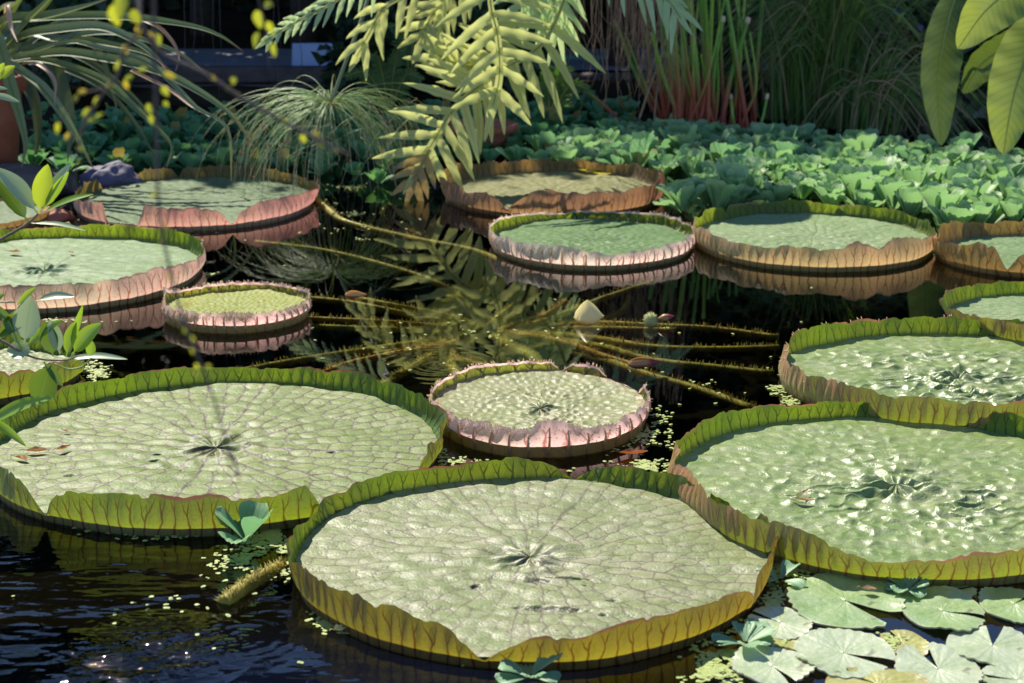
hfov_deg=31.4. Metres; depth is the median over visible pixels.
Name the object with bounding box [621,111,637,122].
water lettuce
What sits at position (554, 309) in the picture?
spiny lily stalk
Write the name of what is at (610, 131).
water lettuce
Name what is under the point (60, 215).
rock
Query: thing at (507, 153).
water lettuce
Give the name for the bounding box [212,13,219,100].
aerial root
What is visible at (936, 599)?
water lily pad
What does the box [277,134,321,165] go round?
water lettuce
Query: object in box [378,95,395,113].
water lettuce
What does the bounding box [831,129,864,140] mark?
water lettuce
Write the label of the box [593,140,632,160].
water lettuce
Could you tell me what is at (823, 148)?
water lettuce
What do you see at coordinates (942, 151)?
water lettuce
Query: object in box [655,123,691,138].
water lettuce
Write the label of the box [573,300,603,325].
flower bud
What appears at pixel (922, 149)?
water lettuce
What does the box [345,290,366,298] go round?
flower bud
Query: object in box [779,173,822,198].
water lettuce
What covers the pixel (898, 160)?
water lettuce
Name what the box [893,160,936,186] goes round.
water lettuce
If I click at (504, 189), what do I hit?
giant lily pad
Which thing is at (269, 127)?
water lettuce
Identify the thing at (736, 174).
water lettuce
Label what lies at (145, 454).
giant lily pad
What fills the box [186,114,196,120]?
water lettuce
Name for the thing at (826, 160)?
water lettuce
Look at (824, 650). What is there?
water lily pad
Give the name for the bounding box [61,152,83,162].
water lettuce
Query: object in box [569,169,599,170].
fallen leaf
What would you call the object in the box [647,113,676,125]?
water lettuce
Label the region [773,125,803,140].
water lettuce
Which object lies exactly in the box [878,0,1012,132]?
shade shrub
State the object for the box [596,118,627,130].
water lettuce
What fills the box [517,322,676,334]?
spiny lily stalk
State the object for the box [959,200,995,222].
water lettuce
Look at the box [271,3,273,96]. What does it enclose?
aerial root
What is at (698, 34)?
shade shrub
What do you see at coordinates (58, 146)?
water lettuce
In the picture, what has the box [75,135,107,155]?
water lettuce
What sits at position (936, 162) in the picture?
water lettuce
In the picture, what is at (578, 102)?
water lettuce
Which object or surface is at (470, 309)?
spiny lily stalk
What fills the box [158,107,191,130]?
water lettuce
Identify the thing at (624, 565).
giant lily pad
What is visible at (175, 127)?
water lettuce
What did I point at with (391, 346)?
spiny lily stalk
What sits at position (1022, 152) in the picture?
water lettuce
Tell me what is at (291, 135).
water lettuce
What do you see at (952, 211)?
water lettuce
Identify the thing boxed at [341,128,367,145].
water lettuce
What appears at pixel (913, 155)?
water lettuce
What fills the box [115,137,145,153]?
water lettuce
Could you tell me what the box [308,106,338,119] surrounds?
water lettuce
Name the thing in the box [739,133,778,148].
water lettuce
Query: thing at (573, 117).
water lettuce
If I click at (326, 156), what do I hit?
water lettuce
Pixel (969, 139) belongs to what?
water lettuce
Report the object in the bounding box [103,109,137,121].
water lettuce
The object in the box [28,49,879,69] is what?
path
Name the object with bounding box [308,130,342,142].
water lettuce
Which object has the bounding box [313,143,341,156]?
water lettuce
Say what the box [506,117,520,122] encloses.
water lettuce
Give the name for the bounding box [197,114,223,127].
water lettuce
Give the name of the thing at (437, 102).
water lettuce
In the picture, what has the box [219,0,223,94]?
aerial root
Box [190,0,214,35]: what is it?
shade tree
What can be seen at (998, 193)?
water lettuce
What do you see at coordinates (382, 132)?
water lettuce
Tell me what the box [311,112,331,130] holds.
water lettuce
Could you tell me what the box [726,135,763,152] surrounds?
water lettuce
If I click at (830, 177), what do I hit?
water lettuce
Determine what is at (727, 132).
water lettuce
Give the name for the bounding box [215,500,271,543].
water lettuce
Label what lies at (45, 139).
water lettuce
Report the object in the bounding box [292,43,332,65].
info board
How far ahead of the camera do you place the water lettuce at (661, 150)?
9.80 m
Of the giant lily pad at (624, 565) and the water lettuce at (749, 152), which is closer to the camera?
the giant lily pad at (624, 565)
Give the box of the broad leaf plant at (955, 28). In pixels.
[921,0,1023,153]
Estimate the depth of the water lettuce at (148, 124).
10.84 m
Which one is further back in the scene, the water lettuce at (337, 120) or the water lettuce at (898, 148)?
the water lettuce at (337, 120)
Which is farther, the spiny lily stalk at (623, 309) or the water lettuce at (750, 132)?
the water lettuce at (750, 132)
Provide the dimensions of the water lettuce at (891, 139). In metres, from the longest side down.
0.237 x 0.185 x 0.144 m
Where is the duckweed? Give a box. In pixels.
[12,184,986,682]
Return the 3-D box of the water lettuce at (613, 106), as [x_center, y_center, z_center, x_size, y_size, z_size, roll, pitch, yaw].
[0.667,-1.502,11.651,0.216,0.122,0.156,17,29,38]
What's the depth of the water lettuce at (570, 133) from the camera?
10.27 m
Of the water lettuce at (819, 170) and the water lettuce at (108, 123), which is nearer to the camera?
the water lettuce at (819, 170)
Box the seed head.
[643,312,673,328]
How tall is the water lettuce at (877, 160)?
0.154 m
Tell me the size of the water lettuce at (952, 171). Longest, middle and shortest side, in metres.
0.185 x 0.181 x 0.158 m
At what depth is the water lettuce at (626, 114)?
11.34 m
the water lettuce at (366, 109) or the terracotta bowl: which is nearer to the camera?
the terracotta bowl
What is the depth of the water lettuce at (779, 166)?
9.38 m
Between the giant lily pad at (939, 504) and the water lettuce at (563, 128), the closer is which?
the giant lily pad at (939, 504)
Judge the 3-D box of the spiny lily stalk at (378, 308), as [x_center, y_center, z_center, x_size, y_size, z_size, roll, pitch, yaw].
[-0.634,-0.070,7.329,1.121,0.313,0.626,-5,16,-18]
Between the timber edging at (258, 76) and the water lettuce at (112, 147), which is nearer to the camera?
the water lettuce at (112, 147)
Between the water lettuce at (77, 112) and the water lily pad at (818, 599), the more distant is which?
the water lettuce at (77, 112)
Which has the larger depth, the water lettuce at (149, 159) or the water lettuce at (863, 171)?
the water lettuce at (149, 159)
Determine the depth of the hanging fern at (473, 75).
9.06 m
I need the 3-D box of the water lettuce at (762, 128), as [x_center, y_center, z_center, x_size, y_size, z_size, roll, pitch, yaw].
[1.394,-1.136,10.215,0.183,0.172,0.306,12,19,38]
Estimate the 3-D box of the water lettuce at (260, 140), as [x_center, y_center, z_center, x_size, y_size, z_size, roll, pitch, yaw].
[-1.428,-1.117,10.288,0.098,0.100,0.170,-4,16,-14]
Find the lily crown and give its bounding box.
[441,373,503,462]
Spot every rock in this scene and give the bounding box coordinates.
[0,163,79,199]
[36,206,75,227]
[79,160,142,188]
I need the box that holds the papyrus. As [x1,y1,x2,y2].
[187,0,458,238]
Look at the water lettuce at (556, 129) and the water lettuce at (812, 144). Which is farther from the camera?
the water lettuce at (556, 129)
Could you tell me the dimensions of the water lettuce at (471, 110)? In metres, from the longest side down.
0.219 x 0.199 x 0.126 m
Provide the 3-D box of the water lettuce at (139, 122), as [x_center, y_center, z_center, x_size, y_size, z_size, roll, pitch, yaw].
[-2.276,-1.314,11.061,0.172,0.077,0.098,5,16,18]
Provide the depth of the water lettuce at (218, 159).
9.77 m
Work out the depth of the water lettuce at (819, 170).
9.31 m
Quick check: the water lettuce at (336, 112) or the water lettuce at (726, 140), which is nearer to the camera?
the water lettuce at (726, 140)
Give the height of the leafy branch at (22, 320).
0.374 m
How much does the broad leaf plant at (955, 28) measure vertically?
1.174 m
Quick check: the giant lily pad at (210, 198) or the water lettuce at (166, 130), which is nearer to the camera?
the giant lily pad at (210, 198)
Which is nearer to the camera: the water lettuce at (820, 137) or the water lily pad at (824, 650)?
the water lily pad at (824, 650)
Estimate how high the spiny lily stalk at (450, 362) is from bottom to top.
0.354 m
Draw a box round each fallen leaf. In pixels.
[11,454,27,458]
[19,446,47,451]
[53,444,70,449]
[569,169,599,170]
[610,449,647,453]
[788,496,815,500]
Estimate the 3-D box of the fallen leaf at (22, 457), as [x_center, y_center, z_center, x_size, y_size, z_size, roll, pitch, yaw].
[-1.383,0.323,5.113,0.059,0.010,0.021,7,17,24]
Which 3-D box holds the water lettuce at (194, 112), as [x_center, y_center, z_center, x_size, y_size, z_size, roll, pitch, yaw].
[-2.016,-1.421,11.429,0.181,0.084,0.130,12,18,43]
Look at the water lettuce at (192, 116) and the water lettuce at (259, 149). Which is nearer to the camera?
the water lettuce at (259, 149)
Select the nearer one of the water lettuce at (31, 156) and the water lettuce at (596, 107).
the water lettuce at (31, 156)
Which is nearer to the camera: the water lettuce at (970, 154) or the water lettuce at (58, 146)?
the water lettuce at (970, 154)
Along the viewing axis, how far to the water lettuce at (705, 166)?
9.25 m
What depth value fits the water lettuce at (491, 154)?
9.86 m
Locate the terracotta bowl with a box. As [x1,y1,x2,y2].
[448,118,517,155]
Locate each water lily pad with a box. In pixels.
[731,645,815,682]
[748,606,812,640]
[772,629,797,650]
[786,573,905,629]
[793,628,894,678]
[825,667,930,682]
[879,581,976,604]
[879,630,929,656]
[894,642,983,682]
[900,586,984,631]
[946,626,1023,665]
[978,587,1023,623]
[982,661,1023,682]
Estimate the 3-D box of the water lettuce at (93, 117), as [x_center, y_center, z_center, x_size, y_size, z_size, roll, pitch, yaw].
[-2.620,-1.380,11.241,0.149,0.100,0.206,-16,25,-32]
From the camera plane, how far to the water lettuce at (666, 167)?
9.47 m
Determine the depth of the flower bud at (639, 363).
6.12 m
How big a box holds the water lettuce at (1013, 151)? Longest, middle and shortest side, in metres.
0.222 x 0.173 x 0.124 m
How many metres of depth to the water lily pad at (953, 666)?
3.89 m
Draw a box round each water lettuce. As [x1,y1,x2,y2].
[18,150,47,164]
[27,145,49,153]
[28,133,59,147]
[28,137,55,150]
[29,129,52,135]
[33,120,52,130]
[41,101,49,105]
[41,105,47,111]
[44,153,89,172]
[46,137,73,153]
[50,114,66,128]
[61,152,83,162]
[70,145,101,162]
[74,109,96,115]
[75,115,97,124]
[75,121,94,137]
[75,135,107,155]
[77,110,95,119]
[82,131,104,142]
[93,147,131,164]
[94,150,112,161]
[97,116,135,137]
[98,115,119,133]
[101,102,120,118]
[101,130,120,146]
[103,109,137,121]
[103,140,124,151]
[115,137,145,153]
[126,105,145,117]
[126,149,146,167]
[130,120,142,130]
[131,126,154,149]
[136,149,178,168]
[138,108,169,120]
[143,120,161,136]
[145,135,173,150]
[147,124,172,139]
[158,106,176,120]
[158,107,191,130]
[158,149,184,166]
[168,121,182,138]
[169,138,196,154]
[169,152,205,168]
[178,123,210,136]
[180,117,212,130]
[184,133,210,146]
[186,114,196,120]
[187,109,198,117]
[192,143,215,161]
[194,142,223,153]
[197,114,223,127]
[206,146,235,164]
[208,101,229,121]
[209,121,229,138]
[210,139,229,146]
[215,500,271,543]
[223,105,262,130]
[232,121,257,134]
[232,139,252,156]
[234,150,263,166]
[237,130,256,140]
[243,147,274,165]
[244,99,263,115]
[246,111,260,121]
[251,134,266,147]
[260,140,280,156]
[262,118,284,132]
[264,109,294,129]
[267,129,278,144]
[269,96,291,113]
[269,148,294,171]
[272,131,293,147]
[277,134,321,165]
[283,137,316,152]
[286,118,311,136]
[289,105,305,118]
[293,119,329,140]
[307,151,335,162]
[307,158,337,175]
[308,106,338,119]
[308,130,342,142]
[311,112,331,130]
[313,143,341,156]
[314,123,344,139]
[327,138,344,153]
[328,108,347,122]
[331,113,354,128]
[332,123,351,144]
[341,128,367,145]
[342,161,364,177]
[343,122,364,132]
[345,112,370,125]
[347,96,374,109]
[349,140,371,161]
[354,102,375,116]
[357,131,384,153]
[362,122,395,134]
[362,144,393,165]
[363,113,378,122]
[365,168,393,182]
[376,145,406,175]
[377,112,405,132]
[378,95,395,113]
[380,130,403,146]
[385,140,405,149]
[399,98,413,106]
[401,139,418,146]
[404,119,417,128]
[411,122,436,129]
[417,142,440,155]
[423,99,441,115]
[423,127,443,136]
[426,139,448,152]
[434,114,444,120]
[439,101,449,114]
[450,105,473,118]
[452,144,483,160]
[457,107,484,117]
[469,139,498,155]
[481,148,500,161]
[495,147,515,160]
[495,652,562,682]
[496,106,516,118]
[502,136,525,147]
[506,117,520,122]
[508,144,531,160]
[509,125,525,140]
[516,108,540,124]
[519,122,558,135]
[522,134,540,140]
[524,135,544,151]
[526,148,553,160]
[527,101,537,111]
[532,106,551,122]
[536,130,574,158]
[545,108,580,132]
[546,145,583,161]
[547,125,560,132]
[548,143,572,161]
[551,110,586,124]
[554,101,576,114]
[554,131,566,136]
[555,135,574,144]
[560,125,586,132]
[563,127,601,157]
[565,128,602,136]
[569,97,589,114]
[570,90,597,109]
[570,124,587,128]
[575,142,608,162]
[580,111,587,123]
[584,100,617,116]
[586,111,619,123]
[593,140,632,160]
[594,130,619,142]
[595,128,613,135]
[595,146,626,164]
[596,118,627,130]
[599,126,616,132]
[602,96,622,115]
[614,134,629,141]
[615,135,631,142]
[615,138,657,166]
[617,97,639,115]
[618,112,631,120]
[618,124,645,134]
[619,125,637,135]
[620,92,635,101]
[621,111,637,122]
[628,121,652,131]
[631,130,657,151]
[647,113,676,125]
[647,127,661,139]
[647,154,684,164]
[648,132,674,153]
[648,159,678,176]
[652,147,680,159]
[652,175,699,206]
[653,118,680,132]
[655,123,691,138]
[658,127,688,142]
[659,180,706,212]
[665,119,697,129]
[666,124,701,155]
[673,141,700,155]
[677,147,703,165]
[678,152,713,177]
[685,116,702,121]
[687,119,719,132]
[688,177,740,209]
[690,161,719,175]
[693,170,719,177]
[694,175,718,204]
[696,124,723,140]
[698,128,735,142]
[698,138,717,159]
[699,142,738,164]
[711,157,736,179]
[711,618,774,647]
[715,161,765,202]
[716,124,751,134]
[717,138,743,142]
[719,180,754,205]
[725,154,755,165]
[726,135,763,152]
[726,143,752,155]
[738,143,776,158]
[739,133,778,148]
[745,174,772,196]
[746,122,759,136]
[746,149,771,168]
[746,157,767,184]
[751,122,776,139]
[754,146,787,175]
[756,181,797,201]
[756,559,806,587]
[760,133,781,144]
[766,158,799,170]
[766,167,796,186]
[771,135,803,145]
[773,123,781,138]
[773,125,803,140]
[774,149,794,158]
[774,153,824,169]
[776,141,810,154]
[777,170,802,196]
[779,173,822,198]
[790,153,820,172]
[795,122,814,142]
[803,171,828,192]
[804,142,815,147]
[807,146,827,154]
[807,146,844,167]
[809,129,826,147]
[811,133,840,139]
[812,181,844,203]
[813,180,848,204]
[814,137,833,148]
[815,173,846,194]
[816,131,841,144]
[816,167,829,172]
[820,152,838,169]
[829,162,854,194]
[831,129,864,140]
[833,143,868,155]
[836,189,887,207]
[837,148,867,165]
[837,158,863,166]
[837,165,885,182]
[838,172,883,204]
[839,131,893,151]
[846,150,871,158]
[856,156,864,164]
[862,162,908,177]
[864,154,896,171]
[865,128,883,138]
[870,135,882,151]
[871,143,906,157]
[872,135,909,153]
[872,147,900,158]
[872,175,920,186]
[875,180,920,209]
[884,576,928,597]
[887,146,927,162]
[893,140,935,154]
[893,157,902,164]
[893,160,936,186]
[893,161,934,175]
[894,175,902,181]
[894,185,927,216]
[896,152,926,163]
[905,138,933,148]
[911,153,960,163]
[912,134,939,147]
[917,187,967,223]
[918,179,939,189]
[919,157,948,168]
[922,181,948,213]
[924,144,947,156]
[926,202,978,223]
[929,164,947,181]
[939,180,967,193]
[941,166,980,183]
[942,163,972,179]
[945,160,965,174]
[946,144,979,163]
[946,162,975,173]
[947,176,997,201]
[948,131,982,151]
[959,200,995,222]
[965,148,985,162]
[967,158,990,175]
[967,170,998,190]
[969,192,1005,222]
[973,163,986,177]
[978,149,999,159]
[979,147,1000,155]
[981,153,1021,165]
[982,159,1023,191]
[984,148,1020,154]
[990,190,1002,198]
[991,175,1023,214]
[999,196,1023,221]
[1003,169,1023,178]
[1014,189,1023,199]
[1018,149,1023,156]
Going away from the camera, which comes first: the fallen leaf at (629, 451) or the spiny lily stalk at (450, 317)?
the fallen leaf at (629, 451)
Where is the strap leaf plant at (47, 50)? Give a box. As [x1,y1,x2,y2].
[0,0,254,181]
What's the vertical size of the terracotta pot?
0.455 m
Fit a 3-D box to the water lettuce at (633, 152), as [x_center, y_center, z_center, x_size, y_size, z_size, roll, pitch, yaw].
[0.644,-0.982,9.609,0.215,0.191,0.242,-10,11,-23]
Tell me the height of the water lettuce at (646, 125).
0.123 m
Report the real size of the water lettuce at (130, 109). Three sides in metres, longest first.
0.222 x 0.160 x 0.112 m
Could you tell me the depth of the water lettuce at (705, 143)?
10.02 m
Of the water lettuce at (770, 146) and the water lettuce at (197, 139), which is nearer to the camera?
the water lettuce at (770, 146)
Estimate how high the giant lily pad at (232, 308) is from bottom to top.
0.124 m
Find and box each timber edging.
[30,66,351,87]
[571,73,656,79]
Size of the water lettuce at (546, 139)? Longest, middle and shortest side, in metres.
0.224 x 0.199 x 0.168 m
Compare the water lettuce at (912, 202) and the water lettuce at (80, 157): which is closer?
the water lettuce at (912, 202)
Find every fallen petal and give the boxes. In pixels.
[329,624,345,630]
[857,585,875,589]
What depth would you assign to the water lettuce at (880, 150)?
9.68 m
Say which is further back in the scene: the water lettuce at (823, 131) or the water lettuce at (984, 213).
the water lettuce at (823, 131)
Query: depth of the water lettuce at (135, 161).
9.79 m
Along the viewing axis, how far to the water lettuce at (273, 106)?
11.32 m
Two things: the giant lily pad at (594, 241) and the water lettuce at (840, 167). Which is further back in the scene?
the water lettuce at (840, 167)
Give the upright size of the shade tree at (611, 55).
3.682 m
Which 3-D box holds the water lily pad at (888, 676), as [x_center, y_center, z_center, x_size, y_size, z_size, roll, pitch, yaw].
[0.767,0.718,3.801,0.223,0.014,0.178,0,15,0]
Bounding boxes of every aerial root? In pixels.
[182,5,184,89]
[192,0,194,58]
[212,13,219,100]
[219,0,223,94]
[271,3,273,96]
[274,0,280,80]
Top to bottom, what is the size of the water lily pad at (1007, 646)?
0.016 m
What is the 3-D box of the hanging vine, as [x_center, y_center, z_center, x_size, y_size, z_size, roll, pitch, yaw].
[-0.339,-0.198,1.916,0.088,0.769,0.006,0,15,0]
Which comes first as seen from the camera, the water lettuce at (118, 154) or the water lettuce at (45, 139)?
the water lettuce at (118, 154)
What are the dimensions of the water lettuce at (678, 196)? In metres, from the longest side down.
0.234 x 0.181 x 0.136 m
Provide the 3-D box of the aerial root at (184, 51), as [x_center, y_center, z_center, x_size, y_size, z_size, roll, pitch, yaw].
[-1.983,-2.443,10.943,0.098,1.888,0.008,0,15,0]
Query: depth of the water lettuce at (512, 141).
10.27 m
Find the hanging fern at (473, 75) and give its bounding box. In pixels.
[255,0,708,210]
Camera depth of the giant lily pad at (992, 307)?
6.82 m
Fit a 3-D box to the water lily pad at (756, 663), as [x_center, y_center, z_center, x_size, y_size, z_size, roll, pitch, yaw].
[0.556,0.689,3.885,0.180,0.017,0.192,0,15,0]
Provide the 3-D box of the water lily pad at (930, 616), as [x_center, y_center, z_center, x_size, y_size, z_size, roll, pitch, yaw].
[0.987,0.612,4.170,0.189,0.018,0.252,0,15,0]
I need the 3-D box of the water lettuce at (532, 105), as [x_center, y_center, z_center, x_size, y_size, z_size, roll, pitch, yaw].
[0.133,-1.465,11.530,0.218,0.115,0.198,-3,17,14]
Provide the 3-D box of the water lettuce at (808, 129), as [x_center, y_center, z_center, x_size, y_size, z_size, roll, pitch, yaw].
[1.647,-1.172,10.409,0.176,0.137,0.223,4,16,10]
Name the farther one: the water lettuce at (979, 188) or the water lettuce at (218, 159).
the water lettuce at (218, 159)
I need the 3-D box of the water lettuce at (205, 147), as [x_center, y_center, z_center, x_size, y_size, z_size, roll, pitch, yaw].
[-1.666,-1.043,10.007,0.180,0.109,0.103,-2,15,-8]
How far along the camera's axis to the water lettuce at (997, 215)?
8.32 m
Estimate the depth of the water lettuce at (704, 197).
8.76 m
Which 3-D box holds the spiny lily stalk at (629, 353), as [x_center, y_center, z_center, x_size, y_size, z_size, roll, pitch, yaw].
[0.318,0.049,7.011,0.295,0.373,1.965,-8,17,-27]
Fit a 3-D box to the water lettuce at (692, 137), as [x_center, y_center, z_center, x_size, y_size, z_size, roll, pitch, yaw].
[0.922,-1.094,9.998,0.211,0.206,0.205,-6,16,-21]
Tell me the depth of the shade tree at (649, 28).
14.66 m
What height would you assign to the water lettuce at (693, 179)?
0.153 m
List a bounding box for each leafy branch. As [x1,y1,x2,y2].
[0,63,18,101]
[0,163,92,240]
[0,287,125,445]
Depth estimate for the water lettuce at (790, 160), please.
9.39 m
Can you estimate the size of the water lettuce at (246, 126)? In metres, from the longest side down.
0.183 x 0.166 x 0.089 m
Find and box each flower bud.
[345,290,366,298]
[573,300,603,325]
[628,357,660,368]
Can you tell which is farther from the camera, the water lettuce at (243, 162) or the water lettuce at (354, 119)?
the water lettuce at (354, 119)
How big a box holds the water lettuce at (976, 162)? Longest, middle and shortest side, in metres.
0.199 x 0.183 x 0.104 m
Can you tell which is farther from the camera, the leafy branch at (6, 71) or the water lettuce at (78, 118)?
the water lettuce at (78, 118)
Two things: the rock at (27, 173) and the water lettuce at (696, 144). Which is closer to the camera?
the rock at (27, 173)
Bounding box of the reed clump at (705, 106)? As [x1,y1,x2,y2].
[549,0,768,128]
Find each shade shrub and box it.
[0,0,164,94]
[311,0,434,112]
[443,0,554,108]
[660,0,798,109]
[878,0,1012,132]
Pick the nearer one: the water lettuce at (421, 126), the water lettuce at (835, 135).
the water lettuce at (835, 135)
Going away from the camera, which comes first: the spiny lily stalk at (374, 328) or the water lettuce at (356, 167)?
the spiny lily stalk at (374, 328)
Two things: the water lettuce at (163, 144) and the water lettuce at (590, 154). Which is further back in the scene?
the water lettuce at (163, 144)
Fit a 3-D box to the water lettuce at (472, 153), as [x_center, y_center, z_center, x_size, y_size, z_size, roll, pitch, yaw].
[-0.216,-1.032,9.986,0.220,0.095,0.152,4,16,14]
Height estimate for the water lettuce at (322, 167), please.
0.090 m
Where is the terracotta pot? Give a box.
[0,71,27,163]
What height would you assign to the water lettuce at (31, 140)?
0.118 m
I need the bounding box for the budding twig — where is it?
[55,0,348,190]
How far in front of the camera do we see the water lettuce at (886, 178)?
8.70 m
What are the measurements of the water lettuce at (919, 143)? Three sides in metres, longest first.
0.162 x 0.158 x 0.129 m
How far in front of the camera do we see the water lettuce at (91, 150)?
9.96 m
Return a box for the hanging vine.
[151,0,245,496]
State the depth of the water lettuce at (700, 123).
10.54 m
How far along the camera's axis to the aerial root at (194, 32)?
11.22 m
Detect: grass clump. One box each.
[609,0,1008,129]
[684,1,901,128]
[786,13,1022,174]
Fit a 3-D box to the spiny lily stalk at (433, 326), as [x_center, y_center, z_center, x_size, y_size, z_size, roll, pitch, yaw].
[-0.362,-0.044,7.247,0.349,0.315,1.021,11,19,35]
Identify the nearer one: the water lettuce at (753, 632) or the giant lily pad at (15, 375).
the water lettuce at (753, 632)
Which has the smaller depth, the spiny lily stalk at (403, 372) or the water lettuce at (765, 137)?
the spiny lily stalk at (403, 372)
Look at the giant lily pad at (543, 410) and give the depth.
5.57 m
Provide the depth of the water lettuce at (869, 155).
9.61 m
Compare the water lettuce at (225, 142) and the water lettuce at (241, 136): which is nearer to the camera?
the water lettuce at (225, 142)
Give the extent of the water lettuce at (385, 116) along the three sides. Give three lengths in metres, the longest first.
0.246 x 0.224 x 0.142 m
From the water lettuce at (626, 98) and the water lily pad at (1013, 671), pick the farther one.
the water lettuce at (626, 98)
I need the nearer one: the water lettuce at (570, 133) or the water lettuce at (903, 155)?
the water lettuce at (903, 155)
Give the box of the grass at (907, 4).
[848,0,953,137]
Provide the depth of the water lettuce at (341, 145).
10.22 m
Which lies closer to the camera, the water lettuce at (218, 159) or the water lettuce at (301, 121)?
the water lettuce at (218, 159)
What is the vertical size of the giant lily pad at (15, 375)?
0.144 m
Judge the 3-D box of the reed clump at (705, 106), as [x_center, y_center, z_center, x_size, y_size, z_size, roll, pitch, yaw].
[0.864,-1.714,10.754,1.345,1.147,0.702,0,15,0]
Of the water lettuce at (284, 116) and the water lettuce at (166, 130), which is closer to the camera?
the water lettuce at (166, 130)
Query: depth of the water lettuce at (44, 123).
10.66 m
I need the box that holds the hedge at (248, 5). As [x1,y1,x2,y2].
[0,0,920,11]
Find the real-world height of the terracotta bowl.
0.168 m
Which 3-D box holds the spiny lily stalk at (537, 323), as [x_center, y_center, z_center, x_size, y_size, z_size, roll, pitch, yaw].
[0.261,-0.107,7.585,0.852,0.374,0.567,5,16,16]
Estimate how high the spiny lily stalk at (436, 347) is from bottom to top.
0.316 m
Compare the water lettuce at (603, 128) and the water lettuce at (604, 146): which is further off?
the water lettuce at (603, 128)
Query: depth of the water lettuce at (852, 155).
9.45 m
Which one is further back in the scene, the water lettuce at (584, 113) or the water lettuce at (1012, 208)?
the water lettuce at (584, 113)
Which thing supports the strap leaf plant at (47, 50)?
in the terracotta pot
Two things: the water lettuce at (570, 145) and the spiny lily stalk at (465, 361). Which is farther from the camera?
the water lettuce at (570, 145)
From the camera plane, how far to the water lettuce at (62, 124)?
10.91 m
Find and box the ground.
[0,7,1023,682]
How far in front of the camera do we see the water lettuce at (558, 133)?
10.29 m
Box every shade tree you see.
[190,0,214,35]
[290,0,316,47]
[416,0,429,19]
[608,0,638,71]
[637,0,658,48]
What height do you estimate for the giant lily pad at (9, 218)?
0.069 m
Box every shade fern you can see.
[343,47,424,111]
[387,19,436,81]
[533,63,590,119]
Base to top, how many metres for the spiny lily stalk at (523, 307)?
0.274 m
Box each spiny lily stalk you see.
[207,281,455,324]
[216,555,288,612]
[237,332,463,368]
[254,238,486,329]
[304,312,471,333]
[304,321,470,336]
[313,194,527,317]
[320,333,472,371]
[355,296,476,330]
[380,334,468,383]
[442,333,472,375]
[445,343,498,367]
[486,272,535,329]
[487,331,545,362]
[495,327,758,409]
[496,268,688,329]
[499,327,644,368]
[501,284,540,324]
[504,297,569,325]
[514,328,779,355]
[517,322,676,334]
[520,331,773,379]
[543,318,778,341]
[552,277,632,331]
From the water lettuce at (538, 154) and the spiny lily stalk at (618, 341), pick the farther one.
the water lettuce at (538, 154)
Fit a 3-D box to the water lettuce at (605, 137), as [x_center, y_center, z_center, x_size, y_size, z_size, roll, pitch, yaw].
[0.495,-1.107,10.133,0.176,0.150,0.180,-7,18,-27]
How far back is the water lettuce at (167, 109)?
11.43 m
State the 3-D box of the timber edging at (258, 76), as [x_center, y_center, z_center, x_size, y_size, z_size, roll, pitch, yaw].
[-2.244,-1.776,12.489,2.994,0.220,0.150,0,15,0]
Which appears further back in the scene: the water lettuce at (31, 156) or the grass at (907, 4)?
the grass at (907, 4)
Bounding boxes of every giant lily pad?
[0,198,48,228]
[0,223,206,314]
[0,334,84,406]
[0,366,448,538]
[73,164,318,232]
[162,281,311,336]
[286,457,778,672]
[427,359,652,460]
[439,159,664,217]
[487,209,696,272]
[667,401,1023,588]
[692,199,936,273]
[778,314,1023,427]
[932,220,1023,279]
[939,280,1023,340]
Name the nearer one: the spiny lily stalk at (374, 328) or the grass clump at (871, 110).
the spiny lily stalk at (374, 328)
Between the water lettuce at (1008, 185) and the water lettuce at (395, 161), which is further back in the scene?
the water lettuce at (395, 161)
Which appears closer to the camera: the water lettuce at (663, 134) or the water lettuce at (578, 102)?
the water lettuce at (663, 134)
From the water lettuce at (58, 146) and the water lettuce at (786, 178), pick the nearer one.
the water lettuce at (786, 178)
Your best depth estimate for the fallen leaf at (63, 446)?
5.20 m
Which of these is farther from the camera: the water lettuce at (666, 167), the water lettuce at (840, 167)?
the water lettuce at (666, 167)
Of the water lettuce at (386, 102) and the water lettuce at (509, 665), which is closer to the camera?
the water lettuce at (509, 665)

